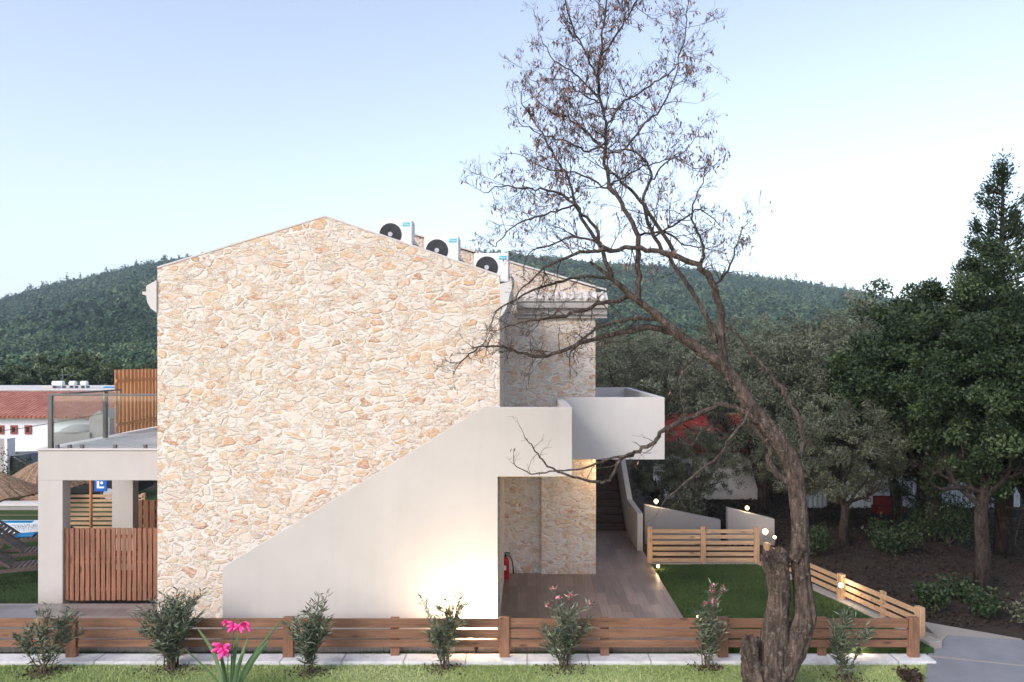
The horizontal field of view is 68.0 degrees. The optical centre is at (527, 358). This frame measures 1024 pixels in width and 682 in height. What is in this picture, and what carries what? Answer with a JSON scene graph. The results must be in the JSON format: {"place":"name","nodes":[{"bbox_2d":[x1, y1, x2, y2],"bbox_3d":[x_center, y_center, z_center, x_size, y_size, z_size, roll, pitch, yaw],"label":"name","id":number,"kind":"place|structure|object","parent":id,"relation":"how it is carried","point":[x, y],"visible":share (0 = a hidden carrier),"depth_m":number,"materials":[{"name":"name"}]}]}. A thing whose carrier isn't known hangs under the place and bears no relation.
{"place":"outdoors","nodes":[
{"label":"outdoors","id":0,"kind":"place"},
{"bbox_2d":[2,520,33,522],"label":"pool water","id":1,"kind":"structure","parent":0,"point":[18,521],"depth_m":22.35,"materials":[{"name":"blue liquid"}]},
{"bbox_2d":[0,520,70,533],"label":"pool deck","id":2,"kind":"structure","parent":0,"point":[34,523],"depth_m":21.74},
{"bbox_2d":[0,490,156,603],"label":"lawn","id":3,"kind":"structure","parent":0,"point":[31,514],"depth_m":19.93,"materials":[{"name":"green plant"}]},
{"bbox_2d":[0,437,14,474],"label":"outbuilding","id":4,"kind":"structure","parent":3,"relation":"on","point":[8,443],"depth_m":27.00,"materials":[{"name":"paint"}]},
{"bbox_2d":[0,472,37,501],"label":"straw parasol","id":5,"kind":"object","parent":3,"relation":"on","point":[11,487],"visible":0.91,"depth_m":16.30,"materials":[{"name":"brown wicker"}]},
{"bbox_2d":[0,501,37,509],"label":"planter wall","id":6,"kind":"structure","parent":3,"relation":"on","point":[18,505],"depth_m":24.20,"materials":[{"name":"grey paint"}]},
{"bbox_2d":[0,520,37,543],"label":"sun lounger","id":7,"kind":"object","parent":3,"relation":"on","point":[4,525],"visible":0.27,"depth_m":18.91,"materials":[{"name":"grey wood"}]},
{"bbox_2d":[15,532,35,537],"bbox_3d":[-12.638,4.420,19.056,0.440,0.028,0.440,0,0,-22],"label":"towel","id":8,"kind":"object","parent":7,"relation":"on","point":[27,534],"visible":0.86,"depth_m":19.05,"materials":[{"name":"blue fabric"}]},
{"bbox_2d":[10,451,37,474],"bbox_3d":[-19.200,4.190,28.001,4.240,1.420,1.740,0,0,2],"label":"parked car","id":9,"kind":"object","parent":3,"relation":"on","point":[23,455],"visible":0.02,"depth_m":27.27,"materials":[{"name":"metal"}]},
{"bbox_2d":[20,494,37,500],"bbox_3d":[-16.094,4.684,25.060,1.288,0.431,0.120,0,0,0],"label":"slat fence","id":10,"kind":"object","parent":3,"relation":"on","point":[29,499],"visible":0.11,"depth_m":25.00,"materials":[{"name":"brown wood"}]},
{"bbox_2d":[0,528,74,560],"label":"sun lounger","id":11,"kind":"object","parent":3,"relation":"on","point":[31,550],"visible":0.48,"depth_m":17.60,"materials":[{"name":"grey wood"}]},
{"bbox_2d":[0,549,74,572],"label":"sun lounger","id":12,"kind":"object","parent":3,"relation":"on","point":[15,565],"visible":0.42,"depth_m":16.32,"materials":[{"name":"grey wood"}]},
{"bbox_2d":[12,461,88,488],"bbox_3d":[-13.726,3.861,21.494,2.337,2.078,2.410,0,0,0],"label":"straw parasol","id":13,"kind":"object","parent":3,"relation":"on","point":[28,473],"visible":0.3,"depth_m":21.04,"materials":[{"name":"beige wicker"}]},
{"bbox_2d":[25,480,152,498],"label":"building","id":14,"kind":"structure","parent":3,"relation":"on","point":[142,485],"depth_m":25.74,"materials":[{"name":"metal"}]},
{"bbox_2d":[89,480,92,554],"bbox_3d":[-10.695,3.450,18.600,0.500,2.900,0.500,0,0,0],"label":"parasol pole","id":15,"kind":"object","parent":3,"relation":"on","point":[90,504],"visible":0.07,"depth_m":18.58,"materials":[{"name":"brown wood"}]},
{"bbox_2d":[94,480,106,503],"bbox_3d":[-14.062,4.388,25.042,0.400,1.025,0.096,0,0,0],"label":"blue sign","id":16,"kind":"object","parent":3,"relation":"on","point":[100,485],"visible":0.79,"depth_m":25.00,"materials":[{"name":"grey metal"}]},
{"bbox_2d":[70,493,145,528],"bbox_3d":[-12.008,4.340,21.360,2.496,1.119,0.120,0,0,0],"label":"slat fence","id":17,"kind":"object","parent":3,"relation":"on","point":[142,496],"visible":0.32,"depth_m":21.30,"materials":[{"name":"brown wood"}]},
{"bbox_2d":[70,525,152,565],"bbox_3d":[-9.789,4.355,17.663,1.848,0.948,0.660,0,0,-15],"label":"sun lounger","id":18,"kind":"object","parent":3,"relation":"on","point":[71,526],"visible":0.12,"depth_m":17.61,"materials":[{"name":"grey wood"}]},
{"bbox_2d":[0,604,489,652],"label":"terrace front","id":19,"kind":"structure","parent":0,"point":[90,610],"depth_m":13.57,"materials":[{"name":"grey tile"}]},
{"bbox_2d":[35,215,664,639],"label":"stone house","id":20,"kind":"structure","parent":0,"point":[291,423],"depth_m":14.00,"materials":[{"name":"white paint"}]},
{"bbox_2d":[378,220,418,246],"bbox_3d":[-2.470,-2.282,14.770,0.766,0.775,0.533,0,0,3],"label":"air conditioner","id":21,"kind":"object","parent":20,"relation":"on","point":[402,230],"visible":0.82,"depth_m":14.52,"materials":[{"name":"white paint"}]},
{"bbox_2d":[424,236,464,262],"bbox_3d":[-1.578,-1.973,14.770,0.766,0.775,0.533,0,0,3],"label":"air conditioner","id":22,"kind":"object","parent":20,"relation":"on","point":[449,246],"visible":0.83,"depth_m":14.52,"materials":[{"name":"white paint"}]},
{"bbox_2d":[474,253,514,289],"bbox_3d":[-0.624,-1.646,14.770,0.766,0.775,0.533,0,0,3],"label":"air conditioner","id":23,"kind":"object","parent":20,"relation":"attached to","point":[492,262],"visible":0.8,"depth_m":14.52,"materials":[{"name":"white paint"}]},
{"bbox_2d":[6,276,847,337],"bbox_3d":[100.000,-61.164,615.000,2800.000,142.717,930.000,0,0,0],"label":"hill","id":24,"kind":"structure","parent":0,"point":[133,316],"depth_m":374.53,"materials":[{"name":"green plant"}]},
{"bbox_2d":[0,314,774,370],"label":"forest","id":25,"kind":"object","parent":24,"relation":"on","point":[128,341],"visible":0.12,"depth_m":254.07,"materials":[{"name":"green plant"}]},
{"bbox_2d":[0,246,987,340],"bbox_3d":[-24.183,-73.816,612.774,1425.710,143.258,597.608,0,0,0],"label":"forest","id":26,"kind":"object","parent":24,"relation":"on","point":[114,297],"visible":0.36,"depth_m":515.87,"materials":[{"name":"green plant"}]},
{"bbox_2d":[3,653,894,653],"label":"strip lawn","id":27,"kind":"structure","parent":0,"point":[458,653],"depth_m":12.65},
{"bbox_2d":[0,650,906,653],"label":"kerb grass","id":28,"kind":"structure","parent":27,"relation":"on","point":[432,652],"depth_m":12.64,"materials":[{"name":"green plant"}]},
{"bbox_2d":[0,663,926,681],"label":"front lawn","id":29,"kind":"structure","parent":0,"point":[556,676],"depth_m":11.90,"materials":[{"name":"green plant"}]},
{"bbox_2d":[5,601,87,681],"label":"oleander shrub","id":30,"kind":"object","parent":29,"relation":"on","point":[43,641],"visible":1,"depth_m":11.93,"materials":[{"name":"green plant"}]},
{"bbox_2d":[129,587,214,681],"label":"oleander shrub","id":31,"kind":"object","parent":29,"relation":"on","point":[168,638],"visible":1,"depth_m":11.97,"materials":[{"name":"green plant"}]},
{"bbox_2d":[184,620,280,681],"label":"canna lily","id":32,"kind":"object","parent":29,"relation":"on","point":[221,649],"visible":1,"depth_m":11.17,"materials":[{"name":"green plant"}]},
{"bbox_2d":[280,590,342,680],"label":"oleander shrub","id":33,"kind":"object","parent":29,"relation":"on","point":[309,638],"visible":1,"depth_m":11.87,"materials":[{"name":"green plant"}]},
{"bbox_2d":[414,584,471,677],"bbox_3d":[-1.426,4.289,12.149,1.147,1.414,0.894,0,0,0],"label":"oleander shrub","id":34,"kind":"object","parent":29,"relation":"on","point":[447,628],"visible":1,"depth_m":12.07,"materials":[{"name":"green plant"}]},
{"bbox_2d":[535,586,599,676],"bbox_3d":[0.623,4.301,12.193,1.056,1.377,0.978,0,0,-6],"label":"oleander shrub","id":35,"kind":"object","parent":29,"relation":"on","point":[564,631],"visible":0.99,"depth_m":12.11,"materials":[{"name":"green plant"}]},
{"bbox_2d":[432,0,816,681],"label":"bare tree","id":36,"kind":"object","parent":29,"relation":"on","point":[778,648],"visible":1,"depth_m":10.94,"materials":[{"name":"brown plant"}]},
{"bbox_2d":[686,578,733,674],"bbox_3d":[2.947,4.270,12.163,0.789,1.439,0.651,0,0,-28],"label":"oleander shrub","id":37,"kind":"object","parent":29,"relation":"on","point":[705,632],"visible":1,"depth_m":12.12,"materials":[{"name":"green plant"}]},
{"bbox_2d":[820,603,876,681],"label":"oleander shrub","id":38,"kind":"object","parent":29,"relation":"on","point":[840,647],"visible":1,"depth_m":11.59,"materials":[{"name":"green plant"}]},
{"bbox_2d":[891,664,925,681],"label":"bush","id":39,"kind":"object","parent":29,"relation":"on","point":[911,675],"visible":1,"depth_m":11.63,"materials":[{"name":"brown plant"}]},
{"bbox_2d":[0,0,1023,299],"label":"sky","id":40,"kind":"structure","parent":0,"point":[131,131],"materials":[{"name":"blue"}]},
{"bbox_2d":[70,412,1023,639],"bbox_3d":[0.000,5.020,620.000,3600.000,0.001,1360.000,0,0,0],"label":"ground","id":41,"kind":"structure","parent":0,"point":[1015,630],"depth_m":18.80,"materials":[{"name":"soil"}]},
{"bbox_2d":[0,363,30,384],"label":"broadleaf tree","id":42,"kind":"object","parent":41,"relation":"on","point":[18,379],"visible":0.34,"depth_m":62.62,"materials":[{"name":"green plant"}]},
{"bbox_2d":[0,447,35,500],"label":"bush","id":43,"kind":"object","parent":41,"relation":"on","point":[14,470],"visible":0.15,"depth_m":25.04,"materials":[{"name":"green plant"}]},
{"bbox_2d":[1,366,35,384],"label":"broadleaf tree","id":44,"kind":"object","parent":41,"relation":"on","point":[31,382],"visible":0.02,"depth_m":70.77,"materials":[{"name":"green plant"}]},
{"bbox_2d":[2,363,41,384],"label":"broadleaf tree","id":45,"kind":"object","parent":41,"relation":"on","point":[20,373],"visible":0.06,"depth_m":80.54,"materials":[{"name":"green plant"}]},
{"bbox_2d":[26,353,78,384],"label":"broadleaf tree","id":46,"kind":"object","parent":41,"relation":"on","point":[45,374],"visible":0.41,"depth_m":75.58,"materials":[{"name":"green plant"}]},
{"bbox_2d":[0,391,107,450],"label":"farmhouse","id":47,"kind":"object","parent":41,"relation":"on","point":[22,409],"visible":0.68,"depth_m":34.00,"materials":[{"name":"paint"}]},
{"bbox_2d":[10,425,17,433],"bbox_3d":[-22.992,3.166,33.969,0.300,0.400,0.058,0,0,0],"label":"window","id":48,"kind":"structure","parent":47,"relation":"in","point":[15,427],"depth_m":33.95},
{"bbox_2d":[24,425,31,433],"bbox_3d":[-22.355,3.166,33.969,0.300,0.400,0.058,0,0,0],"label":"window","id":49,"kind":"structure","parent":47,"relation":"in","point":[28,430],"depth_m":33.95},
{"bbox_2d":[0,374,113,390],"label":"flat roofed building","id":50,"kind":"structure","parent":41,"relation":"on","point":[37,388],"depth_m":43.56,"materials":[{"name":"white paint"}]},
{"bbox_2d":[51,381,65,387],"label":"water tank","id":51,"kind":"object","parent":50,"relation":"on","point":[57,383],"visible":1,"depth_m":43.70,"materials":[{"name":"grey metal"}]},
{"bbox_2d":[69,381,77,387],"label":"water tank","id":52,"kind":"object","parent":50,"relation":"on","point":[72,384],"visible":1,"depth_m":43.70,"materials":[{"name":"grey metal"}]},
{"bbox_2d":[80,381,89,387],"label":"water tank","id":53,"kind":"object","parent":50,"relation":"on","point":[83,384],"visible":1,"depth_m":43.71,"materials":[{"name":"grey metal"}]},
{"bbox_2d":[54,348,99,380],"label":"broadleaf tree","id":54,"kind":"object","parent":41,"relation":"on","point":[88,356],"visible":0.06,"depth_m":81.08,"materials":[{"name":"green plant"}]},
{"bbox_2d":[58,355,113,384],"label":"broadleaf tree","id":55,"kind":"object","parent":41,"relation":"on","point":[96,372],"visible":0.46,"depth_m":62.80,"materials":[{"name":"green plant"}]},
{"bbox_2d":[80,355,122,380],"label":"broadleaf tree","id":56,"kind":"object","parent":41,"relation":"on","point":[102,363],"visible":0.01,"depth_m":74.05,"materials":[{"name":"green plant"}]},
{"bbox_2d":[132,359,156,368],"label":"broadleaf tree","id":57,"kind":"object","parent":41,"relation":"on","point":[152,365],"visible":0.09,"depth_m":69.95,"materials":[{"name":"green plant"}]},
{"bbox_2d":[0,654,935,664],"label":"curb","id":58,"kind":"structure","parent":41,"relation":"on","point":[464,659],"depth_m":12.34,"materials":[{"name":"grey concrete"}]},
{"bbox_2d":[0,616,919,656],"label":"garden fence","id":59,"kind":"object","parent":58,"relation":"on","point":[504,633],"visible":0.75,"depth_m":12.45,"materials":[{"name":"brown wood"}]},
{"bbox_2d":[595,323,661,386],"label":"broadleaf tree","id":60,"kind":"object","parent":41,"relation":"on","point":[621,324],"visible":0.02,"depth_m":59.89,"materials":[{"name":"green plant"}]},
{"bbox_2d":[595,327,668,392],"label":"olive tree","id":61,"kind":"object","parent":41,"relation":"on","point":[616,357],"visible":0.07,"depth_m":36.97,"materials":[{"name":"green plant"}]},
{"bbox_2d":[595,331,713,482],"bbox_3d":[4.692,1.953,30.938,5.988,6.434,6.025,0,0,-17],"label":"olive tree","id":62,"kind":"object","parent":41,"relation":"on","point":[630,361],"visible":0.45,"depth_m":30.30,"materials":[{"name":"green plant"}]},
{"bbox_2d":[600,330,713,392],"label":"olive tree","id":63,"kind":"object","parent":41,"relation":"on","point":[668,339],"visible":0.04,"depth_m":38.60,"materials":[{"name":"green plant"}]},
{"bbox_2d":[627,446,688,505],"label":"olive tree","id":64,"kind":"object","parent":41,"relation":"on","point":[648,484],"visible":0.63,"depth_m":23.26,"materials":[{"name":"green plant"}]},
{"bbox_2d":[620,330,737,412],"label":"olive tree","id":65,"kind":"object","parent":41,"relation":"on","point":[646,372],"visible":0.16,"depth_m":33.54,"materials":[{"name":"green plant"}]},
{"bbox_2d":[644,504,720,543],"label":"garden wall","id":66,"kind":"structure","parent":41,"relation":"on","point":[666,518],"depth_m":20.60,"materials":[{"name":"grey paint"}]},
{"bbox_2d":[659,476,711,515],"bbox_3d":[4.500,4.188,21.785,1.435,1.636,2.258,0,0,0],"label":"bush","id":67,"kind":"object","parent":41,"relation":"on","point":[691,507],"visible":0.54,"depth_m":21.46,"materials":[{"name":"green plant"}]},
{"bbox_2d":[652,415,748,514],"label":"olive tree","id":68,"kind":"object","parent":41,"relation":"on","point":[710,443],"visible":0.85,"depth_m":22.25,"materials":[{"name":"green plant"}]},
{"bbox_2d":[653,413,757,498],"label":"red roofed house","id":69,"kind":"structure","parent":41,"relation":"on","point":[749,491],"depth_m":27.00,"materials":[{"name":"white paint"}]},
{"bbox_2d":[653,312,788,416],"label":"olive tree","id":70,"kind":"object","parent":41,"relation":"on","point":[702,341],"visible":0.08,"depth_m":34.27,"materials":[{"name":"green plant"}]},
{"bbox_2d":[676,319,780,410],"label":"olive tree","id":71,"kind":"object","parent":41,"relation":"on","point":[767,326],"visible":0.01,"depth_m":39.25,"materials":[{"name":"green plant"}]},
{"bbox_2d":[726,507,773,544],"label":"garden wall","id":72,"kind":"structure","parent":41,"relation":"on","point":[737,519],"depth_m":20.45,"materials":[{"name":"grey paint"}]},
{"bbox_2d":[665,327,836,512],"bbox_3d":[7.584,2.055,24.866,5.886,6.161,5.923,0,0,-29],"label":"olive tree","id":73,"kind":"object","parent":41,"relation":"on","point":[742,435],"visible":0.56,"depth_m":23.95,"materials":[{"name":"green plant"}]},
{"bbox_2d":[697,311,848,432],"bbox_3d":[10.428,1.671,29.217,6.580,7.026,6.539,0,0,-19],"label":"olive tree","id":74,"kind":"object","parent":41,"relation":"on","point":[765,319],"visible":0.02,"depth_m":28.32,"materials":[{"name":"green plant"}]},
{"bbox_2d":[755,318,835,411],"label":"olive tree","id":75,"kind":"object","parent":41,"relation":"on","point":[777,324],"depth_m":41.72,"materials":[{"name":"green plant"}]},
{"bbox_2d":[741,421,854,498],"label":"olive tree","id":76,"kind":"object","parent":41,"relation":"on","point":[767,473],"visible":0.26,"depth_m":22.12,"materials":[{"name":"green plant"}]},
{"bbox_2d":[747,289,887,509],"bbox_3d":[10.573,1.461,25.528,6.479,7.424,5.912,0,0,16],"label":"olive tree","id":77,"kind":"object","parent":41,"relation":"on","point":[812,333],"visible":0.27,"depth_m":24.79,"materials":[{"name":"green plant"}]},
{"bbox_2d":[809,522,834,555],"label":"bush","id":78,"kind":"object","parent":41,"relation":"on","point":[817,543],"visible":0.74,"depth_m":19.09,"materials":[{"name":"green plant"}]},
{"bbox_2d":[752,392,917,546],"bbox_3d":[8.590,2.993,20.536,3.983,4.253,3.958,0,0,-36],"label":"olive tree","id":79,"kind":"object","parent":41,"relation":"on","point":[837,487],"visible":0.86,"depth_m":20.00,"materials":[{"name":"green plant"}]},
{"bbox_2d":[810,299,878,393],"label":"olive tree","id":80,"kind":"object","parent":41,"relation":"on","point":[822,312],"visible":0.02,"depth_m":38.46,"materials":[{"name":"green plant"}]},
{"bbox_2d":[756,561,941,648],"bbox_3d":[6.211,4.950,15.442,0.260,0.300,5.310,0,0,-16],"label":"edging","id":81,"kind":"object","parent":41,"relation":"on","point":[931,641],"visible":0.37,"depth_m":14.54,"materials":[{"name":"concrete"}]},
{"bbox_2d":[763,542,924,636],"bbox_3d":[6.222,4.550,15.503,0.130,0.499,4.965,0,0,-15],"label":"side fence","id":82,"kind":"object","parent":81,"relation":"on","point":[917,610],"visible":0.6,"depth_m":14.48,"materials":[{"name":"brown wood"}]},
{"bbox_2d":[693,478,1023,628],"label":"leaf litter","id":83,"kind":"object","parent":41,"relation":"on","point":[845,548],"visible":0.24,"depth_m":19.22,"materials":[{"name":"plant"}]},
{"bbox_2d":[910,578,953,613],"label":"bush","id":84,"kind":"object","parent":83,"relation":"on","point":[938,594],"visible":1,"depth_m":14.83,"materials":[{"name":"green plant"}]},
{"bbox_2d":[804,297,944,389],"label":"olive tree","id":85,"kind":"object","parent":41,"relation":"on","point":[855,324],"visible":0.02,"depth_m":30.50,"materials":[{"name":"green plant"}]},
{"bbox_2d":[809,331,954,525],"bbox_3d":[11.019,2.048,23.088,4.839,6.159,5.278,0,0,35],"label":"broadleaf tree","id":86,"kind":"object","parent":41,"relation":"on","point":[840,389],"visible":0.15,"depth_m":22.34,"materials":[{"name":"green plant"}]},
{"bbox_2d":[871,495,905,513],"bbox_3d":[11.289,4.550,23.700,0.900,0.500,0.400,0,0,0],"label":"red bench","id":87,"kind":"object","parent":41,"relation":"on","point":[882,504],"visible":0.68,"depth_m":23.86,"materials":[{"name":"red"}]},
{"bbox_2d":[853,509,933,556],"bbox_3d":[9.340,4.457,19.525,1.709,1.188,1.908,0,0,0],"label":"bush","id":88,"kind":"object","parent":41,"relation":"on","point":[887,537],"visible":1,"depth_m":19.25,"materials":[{"name":"green plant"}]},
{"bbox_2d":[804,445,1019,507],"bbox_3d":[12.988,4.006,25.570,7.288,2.188,0.080,0,0,0],"label":"corrugated fence","id":89,"kind":"object","parent":41,"relation":"on","point":[818,501],"visible":0.02,"depth_m":25.57,"materials":[{"name":"grey metal"}]},
{"bbox_2d":[871,298,964,528],"bbox_3d":[11.628,1.562,22.416,2.888,7.108,2.679,0,0,0],"label":"tree","id":90,"kind":"object","parent":41,"relation":"on","point":[904,491],"visible":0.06,"depth_m":22.35,"materials":[{"name":"green plant"}]},
{"bbox_2d":[822,275,1020,542],"bbox_3d":[11.469,1.245,21.276,6.426,7.782,6.353,0,0,-23],"label":"broadleaf tree","id":91,"kind":"object","parent":41,"relation":"on","point":[882,352],"visible":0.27,"depth_m":20.64,"materials":[{"name":"green plant"}]},
{"bbox_2d":[891,485,1014,554],"bbox_3d":[11.262,4.215,20.570,2.694,1.588,2.713,0,0,13],"label":"bush","id":92,"kind":"object","parent":41,"relation":"on","point":[949,522],"visible":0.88,"depth_m":20.38,"materials":[{"name":"green plant"}]},
{"bbox_2d":[884,233,1023,593],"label":"broadleaf tree","id":93,"kind":"object","parent":41,"relation":"on","point":[995,434],"visible":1,"depth_m":16.06,"materials":[{"name":"green plant"}]},
{"bbox_2d":[884,148,1023,556],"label":"conifer tree","id":94,"kind":"object","parent":41,"relation":"on","point":[1003,541],"visible":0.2,"depth_m":19.38,"materials":[{"name":"green plant"}]},
{"bbox_2d":[927,572,987,603],"bbox_3d":[8.930,4.758,15.788,1.091,0.550,1.157,0,0,0],"label":"bush","id":95,"kind":"object","parent":41,"relation":"on","point":[956,586],"visible":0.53,"depth_m":15.77,"materials":[{"name":"green plant"}]},
{"bbox_2d":[926,337,1023,503],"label":"broadleaf tree","id":96,"kind":"object","parent":41,"relation":"on","point":[1020,478],"visible":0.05,"depth_m":18.42,"materials":[{"name":"green plant"}]},
{"bbox_2d":[957,579,1009,622],"bbox_3d":[8.863,4.680,14.679,0.912,0.715,1.021,0,0,0],"label":"bush","id":97,"kind":"object","parent":41,"relation":"on","point":[984,607],"visible":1,"depth_m":14.66,"materials":[{"name":"green plant"}]},
{"bbox_2d":[946,273,1023,552],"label":"broadleaf tree","id":98,"kind":"object","parent":41,"relation":"on","point":[1001,337],"visible":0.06,"depth_m":17.14,"materials":[{"name":"green plant"}]},
{"bbox_2d":[1003,591,1023,625],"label":"bush","id":99,"kind":"object","parent":41,"relation":"on","point":[1020,610],"visible":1,"depth_m":14.09,"materials":[{"name":"green plant"}]},
{"bbox_2d":[490,531,700,652],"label":"terrace","id":100,"kind":"structure","parent":0,"point":[624,581],"depth_m":15.53,"materials":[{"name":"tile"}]},
{"bbox_2d":[504,552,513,578],"bbox_3d":[-0.418,4.515,16.598,0.282,0.570,0.168,0,0,0],"label":"fire extinguisher","id":101,"kind":"object","parent":100,"relation":"on","point":[506,567],"visible":0.84,"depth_m":16.53,"materials":[{"name":"red paint"}]},
{"bbox_2d":[651,563,933,654],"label":"side lawn","id":102,"kind":"structure","parent":0,"point":[925,650],"depth_m":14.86,"materials":[{"name":"green plant"}]},
{"bbox_2d":[651,562,755,563],"bbox_3d":[4.210,4.950,17.915,2.580,0.300,0.170,0,0,0],"label":"back edging","id":103,"kind":"object","parent":102,"relation":"on","point":[703,563],"visible":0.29,"depth_m":17.83,"materials":[{"name":"concrete"}]},
{"bbox_2d":[647,526,759,562],"bbox_3d":[4.151,4.390,17.900,2.646,0.860,0.100,0,0,0],"label":"back fence","id":104,"kind":"object","parent":103,"relation":"on","point":[703,542],"visible":1,"depth_m":17.88,"materials":[{"name":"brown wood"}]},
{"bbox_2d":[925,622,1021,639],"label":"path","id":105,"kind":"structure","parent":0,"point":[937,629],"depth_m":13.67,"materials":[{"name":"concrete"}]},
{"bbox_2d":[925,635,1023,681],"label":"path","id":106,"kind":"structure","parent":0,"point":[979,648],"depth_m":12.36,"materials":[{"name":"concrete"}]},
{"bbox_2d":[928,655,1023,665],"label":"path joint","id":107,"kind":"object","parent":106,"relation":"on","point":[975,660],"visible":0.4,"depth_m":12.37,"materials":[{"name":"concrete"}]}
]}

